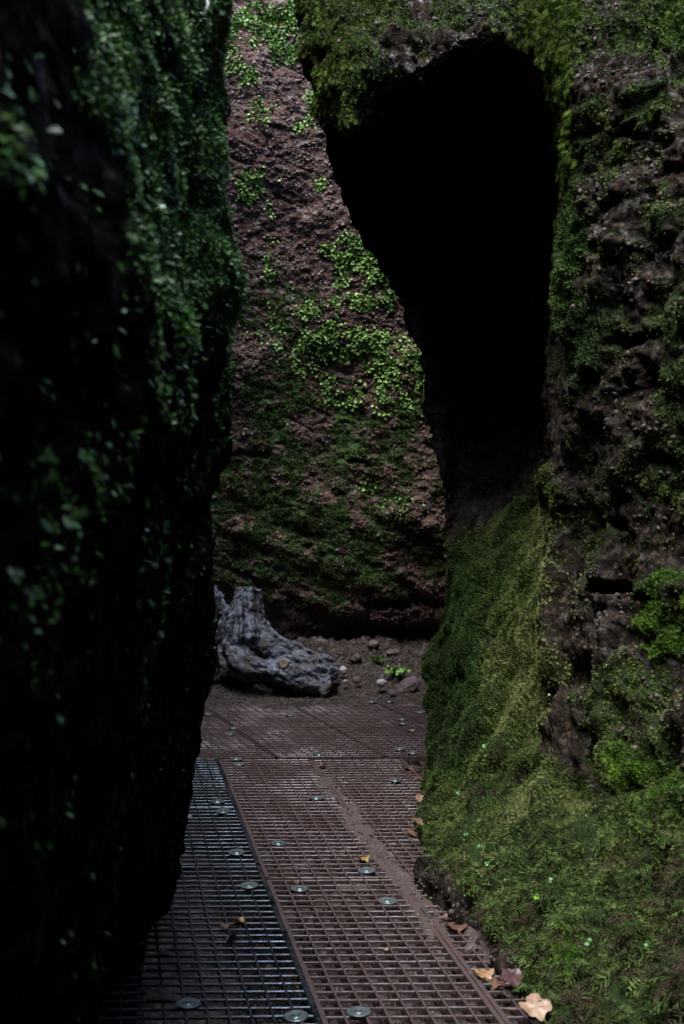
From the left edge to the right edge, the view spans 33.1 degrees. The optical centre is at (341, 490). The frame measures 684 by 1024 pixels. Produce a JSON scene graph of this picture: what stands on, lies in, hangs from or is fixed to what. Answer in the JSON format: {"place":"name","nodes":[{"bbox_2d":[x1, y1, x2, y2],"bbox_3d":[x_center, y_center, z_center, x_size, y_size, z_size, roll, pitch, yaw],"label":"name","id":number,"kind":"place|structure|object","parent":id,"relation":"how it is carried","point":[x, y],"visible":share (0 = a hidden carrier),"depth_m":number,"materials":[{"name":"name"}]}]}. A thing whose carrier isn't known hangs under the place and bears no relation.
{"place":"outdoors","nodes":[
{"label":"outdoors","id":0,"kind":"place"},
{"bbox_2d":[0,0,244,1023],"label":"rock wall","id":1,"kind":"structure","parent":0,"point":[56,238],"depth_m":1.60,"materials":[{"name":"black stone"}]},
{"bbox_2d":[0,0,245,971],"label":"liverwort leaves","id":2,"kind":"object","parent":1,"relation":"on","point":[74,570],"visible":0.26,"depth_m":1.96,"materials":[{"name":"green plant"}]},
{"bbox_2d":[0,0,249,760],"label":"moss cover","id":3,"kind":"object","parent":1,"relation":"attached to","point":[149,269],"visible":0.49,"depth_m":2.13,"materials":[{"name":"green plant"}]},
{"bbox_2d":[0,0,249,1021],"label":"ferns","id":4,"kind":"object","parent":1,"relation":"on","point":[22,134],"visible":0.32,"depth_m":1.87,"materials":[{"name":"green plant"}]},
{"bbox_2d":[202,0,208,14],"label":"dry stalk","id":5,"kind":"object","parent":1,"relation":"attached to","point":[207,8],"visible":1,"depth_m":2.04,"materials":[{"name":"grey"}]},
{"bbox_2d":[210,0,447,640],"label":"rock wall","id":6,"kind":"structure","parent":0,"point":[337,416],"depth_m":9.85,"materials":[{"name":"brown stone"}]},
{"bbox_2d":[224,0,428,519],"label":"liverwort patches","id":7,"kind":"object","parent":6,"relation":"attached to","point":[324,334],"visible":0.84,"depth_m":9.86,"materials":[{"name":"green plant"}]},
{"bbox_2d":[212,0,445,636],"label":"moss cover","id":8,"kind":"object","parent":6,"relation":"attached to","point":[372,467],"visible":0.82,"depth_m":9.76,"materials":[{"name":"green plant"}]},
{"bbox_2d":[211,0,446,640],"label":"rock crumbs","id":9,"kind":"object","parent":6,"relation":"attached to","point":[263,59],"visible":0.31,"depth_m":9.85,"materials":[{"name":"stone"}]},
{"bbox_2d":[134,634,542,1023],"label":"ground","id":10,"kind":"structure","parent":0,"point":[405,881],"depth_m":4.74,"materials":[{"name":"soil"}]},
{"bbox_2d":[97,865,321,1023],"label":"steel grating","id":11,"kind":"object","parent":10,"relation":"on","point":[304,991],"visible":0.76,"depth_m":3.71,"materials":[{"name":"metal"}]},
{"bbox_2d":[129,986,175,1000],"bbox_3d":[-0.559,1.492,3.408,0.141,0.012,0.101,3,-1,-29],"label":"dead leaf","id":12,"kind":"object","parent":11,"relation":"on","point":[159,993],"visible":1,"depth_m":3.42,"materials":[{"name":"plant"}]},
{"bbox_2d":[154,948,169,956],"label":"dead leaf","id":13,"kind":"object","parent":11,"relation":"on","point":[164,951],"visible":1,"depth_m":3.73,"materials":[{"name":"brown plant"}]},
{"bbox_2d":[176,997,199,1008],"bbox_3d":[-0.450,1.494,3.359,0.071,0.007,0.071,2,-1,-44],"label":"grating clamp","id":14,"kind":"object","parent":11,"relation":"on","point":[181,1003],"visible":1,"depth_m":3.35,"materials":[{"name":"metal"}]},
{"bbox_2d":[190,1011,207,1018],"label":"dead leaf","id":15,"kind":"object","parent":11,"relation":"on","point":[196,1015],"visible":1,"depth_m":3.27,"materials":[{"name":"plant"}]},
{"bbox_2d":[220,924,229,928],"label":"dead leaf","id":16,"kind":"object","parent":11,"relation":"on","point":[224,926],"visible":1,"depth_m":3.93,"materials":[{"name":"brown plant"}]},
{"bbox_2d":[226,933,235,941],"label":"dead leaf","id":17,"kind":"object","parent":11,"relation":"on","point":[232,937],"visible":1,"depth_m":3.81,"materials":[{"name":"black plant"}]},
{"bbox_2d":[234,917,244,923],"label":"dead leaf","id":18,"kind":"object","parent":11,"relation":"on","point":[241,919],"visible":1,"depth_m":4.01,"materials":[{"name":"plant"}]},
{"bbox_2d":[240,881,257,888],"bbox_3d":[-0.353,1.494,4.364,0.071,0.007,0.071,-2,1,-31],"label":"grating clamp","id":19,"kind":"object","parent":11,"relation":"on","point":[247,885],"visible":1,"depth_m":4.36,"materials":[{"name":"metal"}]},
{"bbox_2d":[284,1010,307,1021],"bbox_3d":[-0.131,1.494,3.277,0.071,0.008,0.071,-3,2,-36],"label":"grating clamp","id":20,"kind":"object","parent":11,"relation":"on","point":[290,1017],"visible":1,"depth_m":3.27,"materials":[{"name":"metal"}]},
{"bbox_2d":[190,736,236,806],"bbox_3d":[-0.821,1.520,6.274,0.316,0.034,1.661,0,0,-11],"label":"steel grating","id":21,"kind":"object","parent":10,"relation":"on","point":[199,800],"visible":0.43,"depth_m":5.92,"materials":[{"name":"metal"}]},
{"bbox_2d":[210,799,224,802],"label":"grating clamp","id":22,"kind":"object","parent":21,"relation":"on","point":[217,801],"visible":1,"depth_m":5.54,"materials":[{"name":"metal"}]},
{"bbox_2d":[201,708,231,728],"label":"steel grating","id":23,"kind":"object","parent":10,"relation":"on","point":[213,721],"visible":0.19,"depth_m":7.46,"materials":[{"name":"brown metal"}]},
{"bbox_2d":[180,807,258,865],"bbox_3d":[-0.637,1.517,5.042,0.438,0.034,0.907,0,0,-11],"label":"steel grating","id":24,"kind":"object","parent":10,"relation":"on","point":[197,812],"visible":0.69,"depth_m":4.98,"materials":[{"name":"metal"}]},
{"bbox_2d":[215,808,229,812],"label":"grating clamp","id":25,"kind":"object","parent":24,"relation":"on","point":[223,810],"visible":1,"depth_m":5.37,"materials":[{"name":"metal"}]},
{"bbox_2d":[228,849,244,854],"bbox_3d":[-0.437,1.494,4.763,0.071,0.008,0.071,-1,2,-16],"label":"grating clamp","id":26,"kind":"object","parent":24,"relation":"attached to","point":[235,852],"visible":1,"depth_m":4.76,"materials":[{"name":"metal"}]},
{"bbox_2d":[197,729,274,759],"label":"steel grating","id":27,"kind":"object","parent":10,"relation":"on","point":[227,746],"visible":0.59,"depth_m":6.76,"materials":[{"name":"brown metal"}]},
{"bbox_2d":[205,705,331,728],"bbox_3d":[-0.514,1.514,7.679,0.576,0.034,0.993,0,0,-21],"label":"steel grating","id":28,"kind":"object","parent":10,"relation":"on","point":[253,718],"visible":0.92,"depth_m":7.61,"materials":[{"name":"brown metal"}]},
{"bbox_2d":[212,585,340,696],"bbox_3d":[-0.565,1.170,8.554,1.078,0.906,0.604,0,0,39],"label":"tree stump","id":29,"kind":"object","parent":10,"relation":"on","point":[253,646],"visible":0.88,"depth_m":8.51,"materials":[{"name":"grey wood"}]},
{"bbox_2d":[219,759,392,879],"bbox_3d":[-0.237,1.514,5.441,0.502,0.034,2.080,0,0,-11],"label":"steel grating","id":30,"kind":"object","parent":10,"relation":"on","point":[281,765],"visible":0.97,"depth_m":5.23,"materials":[{"name":"metal"}]},
{"bbox_2d":[230,757,241,759],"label":"grating clamp","id":31,"kind":"object","parent":30,"relation":"attached to","point":[235,758],"visible":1,"depth_m":6.42,"materials":[{"name":"metal"}]},
{"bbox_2d":[232,762,244,765],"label":"grating clamp","id":32,"kind":"object","parent":30,"relation":"attached to","point":[238,763],"visible":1,"depth_m":6.29,"materials":[{"name":"metal"}]},
{"bbox_2d":[270,840,286,844],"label":"grating clamp","id":33,"kind":"object","parent":30,"relation":"attached to","point":[278,842],"visible":1,"depth_m":4.88,"materials":[{"name":"metal"}]},
{"bbox_2d":[309,795,323,799],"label":"grating clamp","id":34,"kind":"object","parent":30,"relation":"attached to","point":[315,797],"visible":1,"depth_m":5.60,"materials":[{"name":"metal"}]},
{"bbox_2d":[358,867,375,872],"bbox_3d":[0.097,1.494,4.536,0.071,0.007,0.071,-1,0,24],"label":"grating clamp","id":35,"kind":"object","parent":30,"relation":"attached to","point":[366,870],"visible":1,"depth_m":4.53,"materials":[{"name":"metal"}]},
{"bbox_2d":[238,728,384,759],"bbox_3d":[-0.207,1.514,6.878,0.576,0.034,1.013,0,0,-21],"label":"steel grating","id":36,"kind":"object","parent":10,"relation":"on","point":[303,743],"visible":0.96,"depth_m":6.83,"materials":[{"name":"brown metal"}]},
{"bbox_2d":[313,753,324,755],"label":"grating clamp","id":37,"kind":"object","parent":36,"relation":"attached to","point":[318,754],"visible":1,"depth_m":6.52,"materials":[{"name":"metal"}]},
{"bbox_2d":[314,638,328,643],"bbox_3d":[-0.177,1.270,9.501,0.109,0.090,0.153,11,-38,-28],"label":"stone","id":38,"kind":"object","parent":10,"relation":"on","point":[320,640],"visible":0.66,"depth_m":9.46,"materials":[{"name":"grey stone"}]},
{"bbox_2d":[339,666,346,674],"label":"stone","id":39,"kind":"object","parent":10,"relation":"on","point":[342,670],"visible":0.97,"depth_m":8.88,"materials":[{"name":"grey stone"}]},
{"bbox_2d":[349,654,361,662],"bbox_3d":[0.108,1.343,9.201,0.114,0.069,0.090,-17,-21,-6],"label":"stone","id":40,"kind":"object","parent":10,"relation":"on","point":[355,658],"visible":1,"depth_m":9.17,"materials":[{"name":"grey stone"}]},
{"bbox_2d":[352,676,361,683],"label":"stone","id":41,"kind":"object","parent":10,"relation":"on","point":[356,679],"visible":1,"depth_m":8.68,"materials":[{"name":"stone"}]},
{"bbox_2d":[298,704,426,729],"bbox_3d":[0.106,1.516,7.703,0.576,0.034,0.993,0,0,-21],"label":"steel grating","id":42,"kind":"object","parent":10,"relation":"on","point":[336,716],"visible":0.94,"depth_m":7.67,"materials":[{"name":"brown metal"}]},
{"bbox_2d":[357,855,369,861],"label":"dead leaf","id":43,"kind":"object","parent":10,"relation":"on","point":[366,858],"visible":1,"depth_m":4.67,"materials":[{"name":"yellow plant"}]},
{"bbox_2d":[312,759,423,879],"bbox_3d":[0.273,1.516,5.469,0.502,0.034,2.024,0,0,-11],"label":"steel grating","id":44,"kind":"object","parent":10,"relation":"on","point":[370,767],"visible":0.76,"depth_m":5.71,"materials":[{"name":"brown metal"}]},
{"bbox_2d":[389,778,401,781],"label":"grating clamp","id":45,"kind":"object","parent":44,"relation":"on","point":[395,779],"visible":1,"depth_m":5.94,"materials":[{"name":"metal"}]},
{"bbox_2d":[412,775,426,783],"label":"dead leaf","id":46,"kind":"object","parent":44,"relation":"on","point":[416,777],"visible":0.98,"depth_m":5.54,"materials":[{"name":"brown plant"}]},
{"bbox_2d":[368,640,379,648],"bbox_3d":[0.265,1.269,9.501,0.093,0.078,0.115,-6,-2,22],"label":"stone","id":47,"kind":"object","parent":10,"relation":"on","point":[372,644],"visible":1,"depth_m":9.46,"materials":[{"name":"grey stone"}]},
{"bbox_2d":[366,655,388,661],"bbox_3d":[0.287,1.353,9.300,0.182,0.068,0.180,0,0,33],"label":"leafy plant","id":48,"kind":"object","parent":10,"relation":"on","point":[380,658],"visible":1,"depth_m":9.27,"materials":[{"name":"green plant"}]},
{"bbox_2d":[376,679,386,686],"bbox_3d":[0.290,1.428,8.552,0.075,0.066,0.070,0,0,-40],"label":"stone","id":49,"kind":"object","parent":10,"relation":"on","point":[381,682],"visible":1,"depth_m":8.53,"materials":[{"name":"grey stone"}]},
{"bbox_2d":[336,727,427,761],"bbox_3d":[0.399,1.516,6.938,0.576,0.034,0.937,0,0,-21],"label":"steel grating","id":50,"kind":"object","parent":10,"relation":"on","point":[381,740],"visible":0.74,"depth_m":6.94,"materials":[{"name":"brown metal"}]},
{"bbox_2d":[394,747,405,749],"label":"grating clamp","id":51,"kind":"object","parent":50,"relation":"on","point":[399,748],"visible":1,"depth_m":6.67,"materials":[{"name":"metal"}]},
{"bbox_2d":[407,751,418,753],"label":"grating clamp","id":52,"kind":"object","parent":50,"relation":"on","point":[412,752],"visible":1,"depth_m":6.57,"materials":[{"name":"metal"}]},
{"bbox_2d":[266,879,504,1023],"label":"steel grating","id":53,"kind":"object","parent":10,"relation":"on","point":[485,1006],"visible":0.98,"depth_m":3.72,"materials":[{"name":"brown metal"}]},
{"bbox_2d":[290,885,308,891],"bbox_3d":[-0.159,1.494,4.329,0.071,0.007,0.071,2,-2,-43],"label":"grating clamp","id":54,"kind":"object","parent":53,"relation":"on","point":[299,888],"visible":1,"depth_m":4.32,"materials":[{"name":"metal"}]},
{"bbox_2d":[346,1006,370,1016],"bbox_3d":[0.048,1.494,3.304,0.071,0.008,0.071,0,-2,-13],"label":"grating clamp","id":55,"kind":"object","parent":53,"relation":"attached to","point":[358,1011],"visible":1,"depth_m":3.30,"materials":[{"name":"metal"}]},
{"bbox_2d":[378,897,396,903],"bbox_3d":[0.166,1.494,4.199,0.071,0.007,0.071,0,-1,34],"label":"grating clamp","id":56,"kind":"object","parent":53,"relation":"on","point":[386,900],"visible":1,"depth_m":4.19,"materials":[{"name":"metal"}]},
{"bbox_2d":[386,649,398,655],"bbox_3d":[0.411,1.330,9.399,0.140,0.069,0.098,11,-6,-37],"label":"stone","id":57,"kind":"object","parent":10,"relation":"on","point":[390,652],"visible":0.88,"depth_m":9.36,"materials":[{"name":"grey stone"}]},
{"bbox_2d":[388,690,396,696],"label":"stone","id":58,"kind":"object","parent":10,"relation":"on","point":[393,693],"visible":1,"depth_m":8.38,"materials":[{"name":"stone"}]},
{"bbox_2d":[384,665,410,675],"bbox_3d":[0.417,1.396,8.944,0.210,0.082,0.199,0,0,41],"label":"leafy plant","id":59,"kind":"object","parent":10,"relation":"on","point":[397,671],"visible":1,"depth_m":8.91,"materials":[{"name":"green plant"}]},
{"bbox_2d":[382,704,427,723],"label":"steel grating","id":60,"kind":"object","parent":10,"relation":"on","point":[408,710],"visible":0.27,"depth_m":7.89,"materials":[{"name":"brown metal"}]},
{"bbox_2d":[395,676,420,693],"bbox_3d":[0.486,1.463,8.598,0.179,0.105,0.212,-8,24,49],"label":"boulder","id":61,"kind":"object","parent":10,"relation":"on","point":[410,684],"visible":0.9,"depth_m":8.54,"materials":[{"name":"stone"}]},
{"bbox_2d":[406,829,417,836],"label":"dead leaf","id":62,"kind":"object","parent":10,"relation":"on","point":[414,832],"visible":0.93,"depth_m":5.00,"materials":[{"name":"brown plant"}]},
{"bbox_2d":[408,818,422,825],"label":"dead leaf","id":63,"kind":"object","parent":10,"relation":"on","point":[418,821],"visible":1,"depth_m":4.86,"materials":[{"name":"brown plant"}]},
{"bbox_2d":[463,943,477,953],"bbox_3d":[0.422,1.506,3.781,0.048,0.042,0.050,0,0,-2],"label":"stone","id":64,"kind":"object","parent":10,"relation":"on","point":[470,947],"visible":0.87,"depth_m":3.76,"materials":[{"name":"grey stone"}]},
{"bbox_2d":[410,880,547,1023],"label":"steel grating","id":65,"kind":"object","parent":10,"relation":"on","point":[480,963],"visible":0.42,"depth_m":3.64,"materials":[{"name":"brown metal"}]},
{"bbox_2d":[442,913,451,922],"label":"dead leaf","id":66,"kind":"object","parent":65,"relation":"on","point":[445,916],"visible":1,"depth_m":4.01,"materials":[{"name":"beige plant"}]},
{"bbox_2d":[443,923,466,930],"bbox_3d":[0.383,1.489,3.936,0.093,0.017,0.044,6,5,-6],"label":"dead leaf","id":67,"kind":"object","parent":65,"relation":"on","point":[458,927],"visible":1,"depth_m":3.94,"materials":[{"name":"orange plant"}]},
{"bbox_2d":[464,968,493,981],"bbox_3d":[0.424,1.484,3.539,0.096,0.022,0.069,6,7,-17],"label":"dead leaf","id":68,"kind":"object","parent":65,"relation":"on","point":[482,973],"visible":0.98,"depth_m":3.54,"materials":[{"name":"plant"}]},
{"bbox_2d":[484,976,505,988],"bbox_3d":[0.460,1.485,3.482,0.076,0.013,0.054,8,8,36],"label":"dead leaf","id":69,"kind":"object","parent":65,"relation":"on","point":[494,982],"visible":1,"depth_m":3.48,"materials":[{"name":"brown plant"}]},
{"bbox_2d":[502,986,518,998],"bbox_3d":[0.501,1.499,3.418,0.060,0.032,0.050,30,17,0],"label":"stone","id":70,"kind":"object","parent":10,"relation":"on","point":[510,992],"visible":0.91,"depth_m":3.41,"materials":[{"name":"stone"}]},
{"bbox_2d":[295,0,683,1023],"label":"rock wall","id":71,"kind":"structure","parent":0,"point":[451,220],"depth_m":4.52,"materials":[{"name":"stone"}]},
{"bbox_2d":[293,0,683,214],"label":"hanging moss","id":72,"kind":"object","parent":71,"relation":"hanging from","point":[543,56],"visible":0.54,"depth_m":4.87,"materials":[{"name":"green plant"}]},
{"bbox_2d":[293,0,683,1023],"bbox_3d":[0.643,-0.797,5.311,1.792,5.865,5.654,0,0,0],"label":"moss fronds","id":73,"kind":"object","parent":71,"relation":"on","point":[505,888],"visible":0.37,"depth_m":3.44,"materials":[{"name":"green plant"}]},
{"bbox_2d":[506,993,551,1020],"bbox_3d":[0.526,1.454,3.233,0.130,0.016,0.095,-6,25,-11],"label":"dead leaf","id":74,"kind":"object","parent":73,"relation":"on","point":[532,1006],"visible":1,"depth_m":3.24,"materials":[{"name":"beige plant"}]},
{"bbox_2d":[294,0,683,1023],"bbox_3d":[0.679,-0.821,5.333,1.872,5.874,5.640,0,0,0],"label":"moss cover","id":75,"kind":"object","parent":71,"relation":"on","point":[508,618],"visible":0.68,"depth_m":4.46,"materials":[{"name":"green plant"}]},
{"bbox_2d":[413,795,422,801],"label":"dead leaf","id":76,"kind":"object","parent":75,"relation":"on","point":[418,797],"visible":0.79,"depth_m":5.20,"materials":[{"name":"beige plant"}]},
{"bbox_2d":[294,0,683,1012],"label":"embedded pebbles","id":77,"kind":"object","parent":71,"relation":"attached to","point":[572,306],"visible":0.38,"depth_m":4.24,"materials":[{"name":"stone"}]},
{"bbox_2d":[499,968,523,988],"bbox_3d":[0.497,1.448,3.407,0.082,0.012,0.117,22,23,27],"label":"dead leaf","id":78,"kind":"object","parent":71,"relation":"on","point":[513,977],"visible":1,"depth_m":3.42,"materials":[{"name":"plant"}]},
{"bbox_2d":[585,938,591,947],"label":"seedling","id":79,"kind":"object","parent":71,"relation":"on","point":[588,940],"visible":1,"depth_m":3.30,"materials":[{"name":"green plant"}]}
]}

